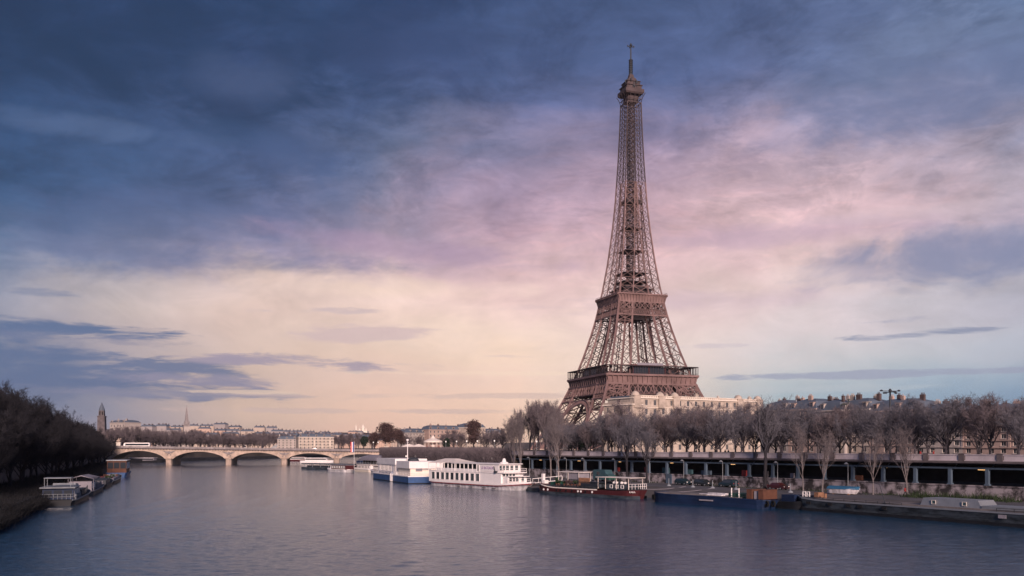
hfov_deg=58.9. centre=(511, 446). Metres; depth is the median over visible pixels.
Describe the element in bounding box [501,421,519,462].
slender tree
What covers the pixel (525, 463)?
embankment
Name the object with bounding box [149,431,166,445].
bare tree
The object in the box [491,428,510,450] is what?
bare tree
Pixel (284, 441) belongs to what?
apartment building
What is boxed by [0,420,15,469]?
bare tree
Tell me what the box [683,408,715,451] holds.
plane tree
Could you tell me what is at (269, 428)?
town building
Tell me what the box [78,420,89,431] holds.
bare tree
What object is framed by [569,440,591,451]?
evergreen tree
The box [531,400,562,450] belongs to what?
poplar tree
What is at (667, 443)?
plane tree
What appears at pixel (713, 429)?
plane tree
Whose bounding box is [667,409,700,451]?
plane tree
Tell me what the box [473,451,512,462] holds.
retaining wall
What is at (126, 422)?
apartment building
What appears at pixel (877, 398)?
apartment building
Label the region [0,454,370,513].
quay
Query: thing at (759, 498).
barge
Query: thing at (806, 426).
plane tree
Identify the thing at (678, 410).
plane tree
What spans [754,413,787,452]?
plane tree
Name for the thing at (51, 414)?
bare tree
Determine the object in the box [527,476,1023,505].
quay
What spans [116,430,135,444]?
bare tree
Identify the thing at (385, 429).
leafy tree
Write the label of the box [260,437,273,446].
bare tree
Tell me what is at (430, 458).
clipped tree
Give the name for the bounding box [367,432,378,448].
leafy tree
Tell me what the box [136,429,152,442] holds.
bare tree
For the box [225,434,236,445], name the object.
bare tree
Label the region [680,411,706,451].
plane tree
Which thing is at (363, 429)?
hilltop basilica
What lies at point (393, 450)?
clipped tree
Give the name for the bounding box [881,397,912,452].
plane tree
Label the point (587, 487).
barge
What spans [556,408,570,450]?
poplar tree
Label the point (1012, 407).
plane tree
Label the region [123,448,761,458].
embankment
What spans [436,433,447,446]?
bare tree
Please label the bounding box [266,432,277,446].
bare tree
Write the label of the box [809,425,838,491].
slender tree
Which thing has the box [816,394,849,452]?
apartment building
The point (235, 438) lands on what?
bare tree
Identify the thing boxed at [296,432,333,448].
apartment building
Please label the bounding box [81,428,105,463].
bare tree
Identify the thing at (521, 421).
poplar tree
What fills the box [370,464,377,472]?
tour boat
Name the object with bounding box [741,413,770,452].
plane tree
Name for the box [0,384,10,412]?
bare tree
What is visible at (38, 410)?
bare tree
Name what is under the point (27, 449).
bare tree
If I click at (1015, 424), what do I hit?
plane tree
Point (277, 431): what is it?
town building
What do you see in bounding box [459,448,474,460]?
clipped tree
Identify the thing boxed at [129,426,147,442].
bare tree
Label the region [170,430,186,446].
bare tree
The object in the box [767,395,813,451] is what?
plane tree
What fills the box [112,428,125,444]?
bare tree
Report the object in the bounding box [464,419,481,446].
leafy tree
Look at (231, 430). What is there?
town building
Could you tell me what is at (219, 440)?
bare tree
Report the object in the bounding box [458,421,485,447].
apartment building
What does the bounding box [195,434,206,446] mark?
bare tree
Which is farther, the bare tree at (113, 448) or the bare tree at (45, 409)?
the bare tree at (113, 448)
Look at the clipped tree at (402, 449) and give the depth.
353.27 m
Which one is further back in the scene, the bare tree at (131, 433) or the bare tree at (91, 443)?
the bare tree at (131, 433)
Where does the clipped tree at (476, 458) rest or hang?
on the quay at (716, 489)
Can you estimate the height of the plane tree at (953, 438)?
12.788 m
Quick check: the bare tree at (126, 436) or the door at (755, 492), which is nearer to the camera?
the door at (755, 492)
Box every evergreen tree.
[360,436,368,448]
[443,438,449,447]
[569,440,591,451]
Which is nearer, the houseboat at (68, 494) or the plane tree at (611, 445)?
the houseboat at (68, 494)
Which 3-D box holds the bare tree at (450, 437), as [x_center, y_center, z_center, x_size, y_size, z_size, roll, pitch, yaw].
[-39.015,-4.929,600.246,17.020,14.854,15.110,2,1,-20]
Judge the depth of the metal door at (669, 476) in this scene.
211.34 m
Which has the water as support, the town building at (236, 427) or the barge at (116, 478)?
the barge at (116, 478)
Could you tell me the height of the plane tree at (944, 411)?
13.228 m
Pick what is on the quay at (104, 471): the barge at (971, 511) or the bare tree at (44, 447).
the bare tree at (44, 447)
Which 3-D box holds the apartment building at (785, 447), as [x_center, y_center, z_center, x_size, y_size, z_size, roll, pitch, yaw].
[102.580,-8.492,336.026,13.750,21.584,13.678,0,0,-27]
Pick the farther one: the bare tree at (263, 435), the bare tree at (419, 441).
the bare tree at (263, 435)
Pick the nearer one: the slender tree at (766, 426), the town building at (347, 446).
the slender tree at (766, 426)
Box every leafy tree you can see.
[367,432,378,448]
[374,422,397,445]
[393,428,405,446]
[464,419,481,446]
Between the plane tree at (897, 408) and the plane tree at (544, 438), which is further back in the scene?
the plane tree at (544, 438)
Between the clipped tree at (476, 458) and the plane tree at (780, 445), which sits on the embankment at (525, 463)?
the plane tree at (780, 445)
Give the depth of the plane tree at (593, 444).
273.80 m
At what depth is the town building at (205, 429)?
1989.21 m
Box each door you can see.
[666,474,671,482]
[754,491,757,498]
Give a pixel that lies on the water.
(259, 517)
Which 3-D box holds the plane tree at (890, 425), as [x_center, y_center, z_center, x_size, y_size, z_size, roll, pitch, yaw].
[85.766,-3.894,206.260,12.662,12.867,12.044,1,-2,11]
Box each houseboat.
[39,477,90,505]
[69,474,103,495]
[106,459,130,476]
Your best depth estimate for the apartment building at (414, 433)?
786.08 m
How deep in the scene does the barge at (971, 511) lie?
135.80 m
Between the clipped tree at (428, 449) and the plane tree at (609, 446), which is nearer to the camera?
the plane tree at (609, 446)
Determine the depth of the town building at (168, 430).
1957.76 m
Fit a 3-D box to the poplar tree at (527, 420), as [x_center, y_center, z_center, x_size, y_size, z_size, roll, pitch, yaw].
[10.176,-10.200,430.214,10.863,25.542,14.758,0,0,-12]
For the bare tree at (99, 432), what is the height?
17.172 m
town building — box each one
[141,424,156,431]
[156,423,169,431]
[166,427,180,433]
[190,423,198,430]
[198,426,210,432]
[199,424,213,432]
[213,422,228,429]
[214,428,226,434]
[222,431,238,436]
[226,428,239,435]
[229,425,241,430]
[240,428,253,434]
[246,433,262,447]
[254,425,265,432]
[266,425,276,431]
[271,428,283,432]
[339,434,356,447]
[357,434,371,447]
[372,439,390,447]
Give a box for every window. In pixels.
[581,482,598,486]
[1000,441,1005,446]
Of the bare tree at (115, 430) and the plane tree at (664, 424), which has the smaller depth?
the plane tree at (664, 424)
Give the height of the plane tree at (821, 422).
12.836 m
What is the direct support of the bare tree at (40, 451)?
on the quay at (104, 471)
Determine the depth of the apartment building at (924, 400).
287.49 m
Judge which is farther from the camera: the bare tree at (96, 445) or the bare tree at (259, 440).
the bare tree at (259, 440)
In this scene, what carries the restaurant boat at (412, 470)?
on the water
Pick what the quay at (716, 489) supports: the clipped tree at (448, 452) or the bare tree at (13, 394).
the clipped tree at (448, 452)
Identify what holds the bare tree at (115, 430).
on the embankment at (142, 454)
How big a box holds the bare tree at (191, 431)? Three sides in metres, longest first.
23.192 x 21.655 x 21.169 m
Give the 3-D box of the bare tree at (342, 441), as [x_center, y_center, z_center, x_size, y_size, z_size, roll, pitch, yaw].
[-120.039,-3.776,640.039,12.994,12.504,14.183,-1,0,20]
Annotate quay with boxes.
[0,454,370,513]
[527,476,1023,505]
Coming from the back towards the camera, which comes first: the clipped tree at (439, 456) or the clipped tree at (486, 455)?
the clipped tree at (439, 456)
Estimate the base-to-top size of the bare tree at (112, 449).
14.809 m
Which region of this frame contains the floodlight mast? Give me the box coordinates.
[880,389,899,452]
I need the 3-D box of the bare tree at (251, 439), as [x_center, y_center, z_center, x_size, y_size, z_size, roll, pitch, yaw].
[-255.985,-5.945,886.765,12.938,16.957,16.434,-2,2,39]
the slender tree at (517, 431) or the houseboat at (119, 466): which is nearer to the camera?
the slender tree at (517, 431)
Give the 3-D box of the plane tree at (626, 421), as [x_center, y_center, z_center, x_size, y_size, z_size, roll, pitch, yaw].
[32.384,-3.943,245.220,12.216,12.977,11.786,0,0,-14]
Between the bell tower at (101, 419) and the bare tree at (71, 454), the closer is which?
the bare tree at (71, 454)
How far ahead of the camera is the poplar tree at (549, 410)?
402.88 m
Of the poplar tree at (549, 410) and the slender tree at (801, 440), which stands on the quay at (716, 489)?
the slender tree at (801, 440)
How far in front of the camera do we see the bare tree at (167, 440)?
730.65 m
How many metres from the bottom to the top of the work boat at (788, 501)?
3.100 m
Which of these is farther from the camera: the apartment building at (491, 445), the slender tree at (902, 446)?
the apartment building at (491, 445)
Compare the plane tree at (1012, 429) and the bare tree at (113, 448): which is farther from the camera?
the bare tree at (113, 448)
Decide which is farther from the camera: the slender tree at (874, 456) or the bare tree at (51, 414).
the bare tree at (51, 414)
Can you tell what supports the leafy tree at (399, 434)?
on the embankment at (142, 454)
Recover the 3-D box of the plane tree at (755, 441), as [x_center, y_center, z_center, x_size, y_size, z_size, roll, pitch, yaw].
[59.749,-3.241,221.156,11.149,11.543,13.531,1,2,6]
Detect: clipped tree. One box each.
[390,447,398,457]
[400,447,409,457]
[416,447,428,458]
[419,447,431,460]
[422,447,435,460]
[427,447,440,460]
[431,447,445,459]
[437,447,449,459]
[442,447,456,458]
[448,447,461,457]
[454,447,465,458]
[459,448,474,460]
[464,448,479,461]
[470,447,487,462]
[477,446,493,462]
[485,448,500,462]
[490,448,507,462]
[504,448,517,462]
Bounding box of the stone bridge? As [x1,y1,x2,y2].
[101,446,379,464]
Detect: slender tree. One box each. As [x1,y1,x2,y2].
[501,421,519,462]
[506,406,533,471]
[535,402,573,477]
[540,419,572,477]
[606,420,641,481]
[631,428,663,482]
[745,395,786,488]
[786,420,810,490]
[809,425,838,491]
[858,429,891,494]
[884,422,918,492]
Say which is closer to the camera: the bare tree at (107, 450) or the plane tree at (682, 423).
the plane tree at (682, 423)
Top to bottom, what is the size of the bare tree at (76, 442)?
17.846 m
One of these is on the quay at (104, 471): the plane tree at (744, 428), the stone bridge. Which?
the stone bridge
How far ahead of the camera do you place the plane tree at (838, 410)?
198.66 m
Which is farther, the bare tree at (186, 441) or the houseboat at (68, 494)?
the bare tree at (186, 441)
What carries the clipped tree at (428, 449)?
on the quay at (716, 489)
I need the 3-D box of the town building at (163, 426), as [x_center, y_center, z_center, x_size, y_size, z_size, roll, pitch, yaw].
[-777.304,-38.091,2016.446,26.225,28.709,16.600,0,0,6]
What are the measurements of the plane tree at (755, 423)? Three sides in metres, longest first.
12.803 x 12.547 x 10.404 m
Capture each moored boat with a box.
[130,458,164,462]
[290,457,306,460]
[300,458,332,462]
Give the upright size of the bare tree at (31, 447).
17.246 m
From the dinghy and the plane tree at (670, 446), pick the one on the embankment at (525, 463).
the plane tree at (670, 446)
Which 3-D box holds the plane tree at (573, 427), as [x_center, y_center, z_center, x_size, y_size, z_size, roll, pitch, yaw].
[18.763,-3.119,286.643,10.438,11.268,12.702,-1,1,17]
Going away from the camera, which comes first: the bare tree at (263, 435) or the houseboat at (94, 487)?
the houseboat at (94, 487)
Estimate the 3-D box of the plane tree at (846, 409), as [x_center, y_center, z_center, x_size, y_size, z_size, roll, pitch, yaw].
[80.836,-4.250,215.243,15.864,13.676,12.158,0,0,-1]
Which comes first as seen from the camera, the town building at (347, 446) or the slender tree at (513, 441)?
the slender tree at (513, 441)
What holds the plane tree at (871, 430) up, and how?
on the embankment at (525, 463)
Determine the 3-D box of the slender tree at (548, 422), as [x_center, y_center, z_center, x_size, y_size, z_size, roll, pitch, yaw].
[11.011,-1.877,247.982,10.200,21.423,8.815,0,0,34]
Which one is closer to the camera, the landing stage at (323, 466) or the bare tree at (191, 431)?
the landing stage at (323, 466)
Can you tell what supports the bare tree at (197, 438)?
on the embankment at (142, 454)
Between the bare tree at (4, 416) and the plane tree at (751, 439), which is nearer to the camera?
the bare tree at (4, 416)
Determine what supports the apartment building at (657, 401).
on the embankment at (525, 463)
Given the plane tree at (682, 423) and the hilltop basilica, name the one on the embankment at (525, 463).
the plane tree at (682, 423)
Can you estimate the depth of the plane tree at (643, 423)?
239.28 m
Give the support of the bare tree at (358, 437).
on the embankment at (142, 454)
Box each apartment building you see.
[109,418,140,445]
[277,435,295,447]
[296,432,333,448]
[398,426,424,446]
[422,423,458,447]
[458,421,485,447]
[485,427,503,448]
[602,399,642,451]
[607,391,762,451]
[764,395,800,452]
[788,394,831,452]
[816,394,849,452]
[841,392,885,453]
[867,392,933,453]
[916,397,975,453]
[961,399,1023,454]
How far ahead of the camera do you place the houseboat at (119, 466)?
328.08 m
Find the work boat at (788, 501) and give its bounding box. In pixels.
[775,494,803,509]
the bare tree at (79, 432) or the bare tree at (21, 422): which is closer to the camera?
the bare tree at (21, 422)
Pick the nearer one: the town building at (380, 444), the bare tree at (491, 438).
the bare tree at (491, 438)
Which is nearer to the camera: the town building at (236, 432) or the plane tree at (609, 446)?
the plane tree at (609, 446)
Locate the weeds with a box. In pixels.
[592,479,1022,502]
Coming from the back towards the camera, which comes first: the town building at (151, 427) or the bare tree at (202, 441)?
the town building at (151, 427)
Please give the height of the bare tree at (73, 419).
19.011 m
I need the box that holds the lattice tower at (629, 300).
[527,43,703,449]
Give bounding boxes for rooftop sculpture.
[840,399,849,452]
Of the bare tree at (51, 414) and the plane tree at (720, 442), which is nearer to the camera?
the plane tree at (720, 442)
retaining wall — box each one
[0,456,99,483]
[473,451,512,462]
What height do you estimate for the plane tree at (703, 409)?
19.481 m
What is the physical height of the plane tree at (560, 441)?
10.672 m
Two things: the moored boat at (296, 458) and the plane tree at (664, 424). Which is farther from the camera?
the moored boat at (296, 458)
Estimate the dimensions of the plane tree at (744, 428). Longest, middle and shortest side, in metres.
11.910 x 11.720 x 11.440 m
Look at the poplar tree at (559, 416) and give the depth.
352.87 m
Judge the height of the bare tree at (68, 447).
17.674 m
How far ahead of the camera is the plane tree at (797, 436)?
209.11 m
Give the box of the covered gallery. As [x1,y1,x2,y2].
[512,451,1023,500]
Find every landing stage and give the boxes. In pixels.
[301,463,356,469]
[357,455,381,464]
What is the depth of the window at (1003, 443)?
253.50 m
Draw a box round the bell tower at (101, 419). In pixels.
[97,403,106,437]
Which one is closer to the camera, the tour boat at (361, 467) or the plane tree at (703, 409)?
the plane tree at (703, 409)
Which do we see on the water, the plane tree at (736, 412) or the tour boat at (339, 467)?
the tour boat at (339, 467)
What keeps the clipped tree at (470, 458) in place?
on the quay at (716, 489)
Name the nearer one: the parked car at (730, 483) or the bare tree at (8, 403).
the parked car at (730, 483)
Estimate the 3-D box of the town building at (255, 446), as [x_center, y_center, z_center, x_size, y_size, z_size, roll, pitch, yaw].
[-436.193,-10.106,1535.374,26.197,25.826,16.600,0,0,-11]
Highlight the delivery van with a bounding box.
[593,469,615,481]
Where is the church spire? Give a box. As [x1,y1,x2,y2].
[178,406,189,446]
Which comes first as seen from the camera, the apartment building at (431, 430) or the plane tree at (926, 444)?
the plane tree at (926, 444)
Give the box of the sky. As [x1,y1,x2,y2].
[0,0,1023,442]
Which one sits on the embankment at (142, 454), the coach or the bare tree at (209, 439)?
the bare tree at (209, 439)
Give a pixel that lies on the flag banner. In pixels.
(352, 446)
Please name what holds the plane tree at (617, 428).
on the embankment at (525, 463)
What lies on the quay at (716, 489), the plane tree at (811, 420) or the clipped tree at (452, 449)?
the clipped tree at (452, 449)
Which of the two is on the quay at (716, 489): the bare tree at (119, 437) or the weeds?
the weeds
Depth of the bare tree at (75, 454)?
315.36 m
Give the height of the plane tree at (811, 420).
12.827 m
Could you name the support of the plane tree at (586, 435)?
on the embankment at (525, 463)
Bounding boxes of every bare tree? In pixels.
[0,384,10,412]
[0,387,25,419]
[0,411,32,472]
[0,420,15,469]
[0,427,20,472]
[1,383,34,416]
[1,398,33,487]
[2,379,37,421]
[3,408,41,484]
[4,388,43,421]
[12,415,45,483]
[14,387,56,427]
[16,409,62,480]
[20,392,49,424]
[21,415,63,478]
[29,418,52,478]
[32,418,69,476]
[33,398,61,426]
[34,394,53,423]
[40,410,77,474]
[40,420,77,474]
[45,410,71,425]
[53,406,73,429]
[54,425,81,472]
[57,440,82,467]
[60,421,90,469]
[61,429,88,470]
[62,418,76,431]
[63,410,81,428]
[72,424,95,468]
[75,427,92,465]
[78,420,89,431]
[80,431,97,466]
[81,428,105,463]
[81,430,99,466]
[87,432,106,464]
[90,422,103,435]
[96,441,109,463]
[99,437,114,461]
[100,438,111,462]
[101,428,118,441]
[104,425,122,445]
[105,438,116,461]
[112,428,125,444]
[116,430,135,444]
[122,426,138,441]
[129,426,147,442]
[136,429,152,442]
[143,429,157,445]
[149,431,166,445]
[157,429,176,445]
[167,428,181,446]
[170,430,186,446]
[180,431,198,446]
[184,429,200,446]
[188,432,199,446]
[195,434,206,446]
[200,431,209,446]
[200,434,217,446]
[210,434,222,446]
[217,433,231,446]
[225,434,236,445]
[230,435,239,446]
[237,436,248,447]
[244,432,255,446]
[253,435,262,446]
[258,431,268,447]
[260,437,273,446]
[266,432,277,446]
[332,434,348,448]
[345,433,355,448]
[353,433,361,448]
[396,430,410,446]
[412,434,425,444]
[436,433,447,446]
[443,429,464,446]
[452,431,469,446]
[476,429,491,446]
[486,429,499,447]
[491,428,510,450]
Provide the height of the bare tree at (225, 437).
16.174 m
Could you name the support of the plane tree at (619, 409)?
on the embankment at (525, 463)
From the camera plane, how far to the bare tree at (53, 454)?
255.76 m
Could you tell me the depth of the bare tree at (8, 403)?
227.42 m
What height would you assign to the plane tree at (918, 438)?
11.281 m
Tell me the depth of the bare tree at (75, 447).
288.25 m
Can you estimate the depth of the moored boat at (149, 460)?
637.33 m
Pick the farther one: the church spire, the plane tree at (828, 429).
the church spire
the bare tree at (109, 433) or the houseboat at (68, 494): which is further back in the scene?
the bare tree at (109, 433)
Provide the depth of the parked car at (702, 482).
196.87 m
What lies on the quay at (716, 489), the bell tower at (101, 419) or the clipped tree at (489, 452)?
the clipped tree at (489, 452)
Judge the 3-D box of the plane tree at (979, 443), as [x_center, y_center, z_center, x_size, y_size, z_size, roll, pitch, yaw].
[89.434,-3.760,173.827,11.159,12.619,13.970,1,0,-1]
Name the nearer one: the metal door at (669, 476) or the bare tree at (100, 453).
the metal door at (669, 476)
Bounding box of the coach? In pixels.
[123,443,149,445]
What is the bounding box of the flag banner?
[351,442,353,451]
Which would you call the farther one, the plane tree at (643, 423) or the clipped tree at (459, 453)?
the clipped tree at (459, 453)
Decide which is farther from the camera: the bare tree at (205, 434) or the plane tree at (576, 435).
the bare tree at (205, 434)
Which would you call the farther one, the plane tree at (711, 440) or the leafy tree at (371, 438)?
the leafy tree at (371, 438)
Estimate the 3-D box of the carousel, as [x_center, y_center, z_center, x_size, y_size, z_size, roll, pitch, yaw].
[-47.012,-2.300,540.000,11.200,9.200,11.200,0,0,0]
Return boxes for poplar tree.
[503,414,518,450]
[513,408,528,448]
[523,399,540,450]
[525,398,541,450]
[525,408,539,450]
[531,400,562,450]
[533,399,557,450]
[535,404,562,450]
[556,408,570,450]
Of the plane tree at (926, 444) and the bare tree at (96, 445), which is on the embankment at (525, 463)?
the plane tree at (926, 444)
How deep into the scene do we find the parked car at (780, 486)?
178.90 m
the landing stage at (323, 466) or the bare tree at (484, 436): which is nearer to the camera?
the landing stage at (323, 466)
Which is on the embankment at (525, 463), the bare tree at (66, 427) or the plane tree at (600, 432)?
the plane tree at (600, 432)
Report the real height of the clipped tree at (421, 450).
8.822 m
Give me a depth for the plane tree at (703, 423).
223.74 m
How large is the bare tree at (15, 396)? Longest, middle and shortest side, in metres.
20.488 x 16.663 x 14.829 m
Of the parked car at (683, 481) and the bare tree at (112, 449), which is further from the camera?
the bare tree at (112, 449)
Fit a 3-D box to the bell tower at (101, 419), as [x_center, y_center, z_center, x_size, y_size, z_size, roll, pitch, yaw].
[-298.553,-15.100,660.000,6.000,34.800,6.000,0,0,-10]
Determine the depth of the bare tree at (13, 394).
243.30 m
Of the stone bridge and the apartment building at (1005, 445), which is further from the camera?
the stone bridge
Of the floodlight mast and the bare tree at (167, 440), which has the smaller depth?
the floodlight mast
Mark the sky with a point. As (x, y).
(333, 216)
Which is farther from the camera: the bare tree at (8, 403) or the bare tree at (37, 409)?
the bare tree at (37, 409)
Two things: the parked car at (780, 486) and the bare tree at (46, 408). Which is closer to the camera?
the parked car at (780, 486)
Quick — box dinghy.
[826,485,859,494]
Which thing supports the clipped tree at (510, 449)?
on the embankment at (525, 463)
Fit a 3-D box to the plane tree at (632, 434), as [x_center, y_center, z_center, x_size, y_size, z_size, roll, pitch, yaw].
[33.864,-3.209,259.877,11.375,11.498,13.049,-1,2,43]
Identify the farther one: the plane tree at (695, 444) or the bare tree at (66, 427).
the bare tree at (66, 427)
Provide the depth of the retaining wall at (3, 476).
251.94 m
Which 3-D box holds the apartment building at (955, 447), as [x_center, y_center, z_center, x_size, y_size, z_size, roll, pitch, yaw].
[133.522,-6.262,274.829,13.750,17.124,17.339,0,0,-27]
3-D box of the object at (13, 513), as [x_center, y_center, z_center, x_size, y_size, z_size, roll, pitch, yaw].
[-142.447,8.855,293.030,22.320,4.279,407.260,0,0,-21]
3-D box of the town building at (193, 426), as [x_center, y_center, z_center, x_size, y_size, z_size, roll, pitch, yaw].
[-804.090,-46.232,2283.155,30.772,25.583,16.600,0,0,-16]
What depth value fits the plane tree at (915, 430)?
173.34 m
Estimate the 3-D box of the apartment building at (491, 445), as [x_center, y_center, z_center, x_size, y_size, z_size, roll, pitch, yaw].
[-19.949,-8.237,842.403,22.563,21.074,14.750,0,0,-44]
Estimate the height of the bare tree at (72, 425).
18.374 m
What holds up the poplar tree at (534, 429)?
on the embankment at (525, 463)
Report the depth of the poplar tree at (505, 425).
469.58 m
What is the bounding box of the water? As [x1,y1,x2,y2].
[0,457,1023,575]
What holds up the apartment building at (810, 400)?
on the embankment at (525, 463)
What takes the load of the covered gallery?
on the quay at (716, 489)
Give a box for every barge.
[91,478,112,488]
[100,474,121,483]
[539,471,646,498]
[652,488,778,508]
[798,480,1023,527]
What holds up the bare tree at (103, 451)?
on the quay at (104, 471)
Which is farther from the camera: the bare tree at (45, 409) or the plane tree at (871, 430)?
the bare tree at (45, 409)
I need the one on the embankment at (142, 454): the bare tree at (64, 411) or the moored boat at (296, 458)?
the bare tree at (64, 411)
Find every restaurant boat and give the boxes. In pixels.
[373,439,442,483]
[428,458,534,490]
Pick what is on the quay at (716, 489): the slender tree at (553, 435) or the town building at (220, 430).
the slender tree at (553, 435)
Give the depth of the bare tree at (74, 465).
335.97 m
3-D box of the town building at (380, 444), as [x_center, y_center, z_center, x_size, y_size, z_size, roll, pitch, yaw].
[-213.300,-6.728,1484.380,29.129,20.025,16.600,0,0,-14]
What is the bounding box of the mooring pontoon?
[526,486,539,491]
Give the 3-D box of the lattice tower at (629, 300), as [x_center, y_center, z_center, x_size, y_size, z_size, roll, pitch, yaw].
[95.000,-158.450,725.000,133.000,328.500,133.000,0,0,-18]
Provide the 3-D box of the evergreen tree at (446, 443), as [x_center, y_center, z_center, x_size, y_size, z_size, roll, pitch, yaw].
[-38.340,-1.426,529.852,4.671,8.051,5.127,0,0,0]
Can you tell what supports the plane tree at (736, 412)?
on the embankment at (525, 463)
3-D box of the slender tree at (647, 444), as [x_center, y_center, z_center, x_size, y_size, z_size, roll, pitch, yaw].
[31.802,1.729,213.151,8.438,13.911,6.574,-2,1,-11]
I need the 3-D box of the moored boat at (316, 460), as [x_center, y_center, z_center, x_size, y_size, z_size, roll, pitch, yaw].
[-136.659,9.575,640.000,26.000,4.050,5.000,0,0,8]
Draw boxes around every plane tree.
[535,425,563,448]
[544,423,572,450]
[558,422,579,450]
[561,420,589,450]
[573,423,609,451]
[577,421,597,450]
[585,412,619,451]
[588,415,613,450]
[591,413,612,451]
[603,414,630,450]
[604,399,646,450]
[608,412,645,451]
[616,417,641,450]
[629,410,659,441]
[643,412,683,451]
[649,407,682,450]
[654,406,684,450]
[654,413,684,451]
[666,408,702,449]
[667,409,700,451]
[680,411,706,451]
[682,403,721,451]
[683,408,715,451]
[684,398,718,451]
[690,405,738,452]
[696,419,730,452]
[703,418,733,452]
[719,397,756,452]
[721,404,748,451]
[721,409,757,452]
[732,414,760,451]
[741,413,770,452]
[754,405,791,452]
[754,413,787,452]
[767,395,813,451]
[773,405,795,451]
[779,405,829,451]
[780,406,812,452]
[799,406,837,452]
[805,405,846,452]
[809,409,855,451]
[812,406,862,452]
[823,404,875,452]
[830,399,884,452]
[849,405,888,453]
[853,402,922,453]
[868,403,902,453]
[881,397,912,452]
[891,405,929,453]
[892,394,948,452]
[905,403,940,452]
[908,392,1006,453]
[908,396,972,453]
[952,398,1007,453]
[956,390,1019,454]
[957,405,998,453]
[995,399,1023,454]
[997,397,1023,442]
[1001,402,1023,454]
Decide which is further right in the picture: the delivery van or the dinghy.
the dinghy
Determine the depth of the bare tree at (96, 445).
378.13 m
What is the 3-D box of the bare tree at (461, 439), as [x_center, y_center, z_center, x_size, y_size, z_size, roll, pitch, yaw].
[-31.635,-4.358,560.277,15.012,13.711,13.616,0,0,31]
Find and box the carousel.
[424,436,441,446]
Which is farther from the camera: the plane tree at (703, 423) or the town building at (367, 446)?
the town building at (367, 446)
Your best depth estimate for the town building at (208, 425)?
2314.77 m
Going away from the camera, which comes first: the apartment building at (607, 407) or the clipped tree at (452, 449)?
the clipped tree at (452, 449)
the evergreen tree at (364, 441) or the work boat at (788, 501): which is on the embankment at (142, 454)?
the evergreen tree at (364, 441)
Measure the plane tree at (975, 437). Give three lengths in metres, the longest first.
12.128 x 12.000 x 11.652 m
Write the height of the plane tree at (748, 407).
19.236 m
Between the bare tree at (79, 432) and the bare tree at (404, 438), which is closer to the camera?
the bare tree at (79, 432)
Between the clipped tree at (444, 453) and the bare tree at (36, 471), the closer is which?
the bare tree at (36, 471)
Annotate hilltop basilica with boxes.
[355,425,368,432]
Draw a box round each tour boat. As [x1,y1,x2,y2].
[327,463,353,471]
[354,462,377,471]
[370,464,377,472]
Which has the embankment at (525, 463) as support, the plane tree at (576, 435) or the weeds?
the plane tree at (576, 435)
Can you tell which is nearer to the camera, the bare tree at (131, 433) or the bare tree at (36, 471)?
the bare tree at (36, 471)
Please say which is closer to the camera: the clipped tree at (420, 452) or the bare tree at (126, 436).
the clipped tree at (420, 452)
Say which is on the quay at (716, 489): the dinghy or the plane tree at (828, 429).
the dinghy
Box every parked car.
[674,478,691,484]
[694,479,711,485]
[718,479,738,487]
[767,483,789,489]
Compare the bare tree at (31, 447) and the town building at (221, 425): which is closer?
the bare tree at (31, 447)
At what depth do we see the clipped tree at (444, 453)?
300.47 m
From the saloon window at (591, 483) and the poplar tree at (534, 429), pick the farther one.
the poplar tree at (534, 429)
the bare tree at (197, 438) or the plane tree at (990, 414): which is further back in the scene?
the bare tree at (197, 438)
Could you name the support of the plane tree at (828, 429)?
on the embankment at (525, 463)
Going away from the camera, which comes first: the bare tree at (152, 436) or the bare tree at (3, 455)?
the bare tree at (3, 455)
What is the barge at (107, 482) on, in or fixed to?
on the water
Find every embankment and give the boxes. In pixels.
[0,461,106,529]
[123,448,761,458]
[499,449,763,467]
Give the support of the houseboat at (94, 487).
on the water
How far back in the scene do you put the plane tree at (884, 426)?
178.00 m
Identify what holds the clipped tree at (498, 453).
on the quay at (716, 489)
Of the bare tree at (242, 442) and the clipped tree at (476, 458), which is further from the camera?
the bare tree at (242, 442)
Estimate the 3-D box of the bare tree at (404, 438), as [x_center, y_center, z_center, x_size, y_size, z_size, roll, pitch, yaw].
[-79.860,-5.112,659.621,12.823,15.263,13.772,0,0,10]
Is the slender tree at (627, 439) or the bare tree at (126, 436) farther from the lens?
the bare tree at (126, 436)
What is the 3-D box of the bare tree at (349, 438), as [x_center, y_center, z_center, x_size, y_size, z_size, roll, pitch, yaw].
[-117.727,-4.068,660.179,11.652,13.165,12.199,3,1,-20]
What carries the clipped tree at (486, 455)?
on the quay at (716, 489)
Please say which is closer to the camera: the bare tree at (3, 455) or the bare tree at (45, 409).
the bare tree at (3, 455)
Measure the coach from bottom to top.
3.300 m
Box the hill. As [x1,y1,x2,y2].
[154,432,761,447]
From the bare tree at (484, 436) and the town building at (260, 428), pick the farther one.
the town building at (260, 428)
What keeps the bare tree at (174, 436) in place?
on the embankment at (142, 454)
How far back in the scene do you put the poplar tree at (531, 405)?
414.65 m
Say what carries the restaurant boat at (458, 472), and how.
on the water
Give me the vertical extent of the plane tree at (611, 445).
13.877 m
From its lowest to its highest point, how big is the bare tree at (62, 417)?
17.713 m

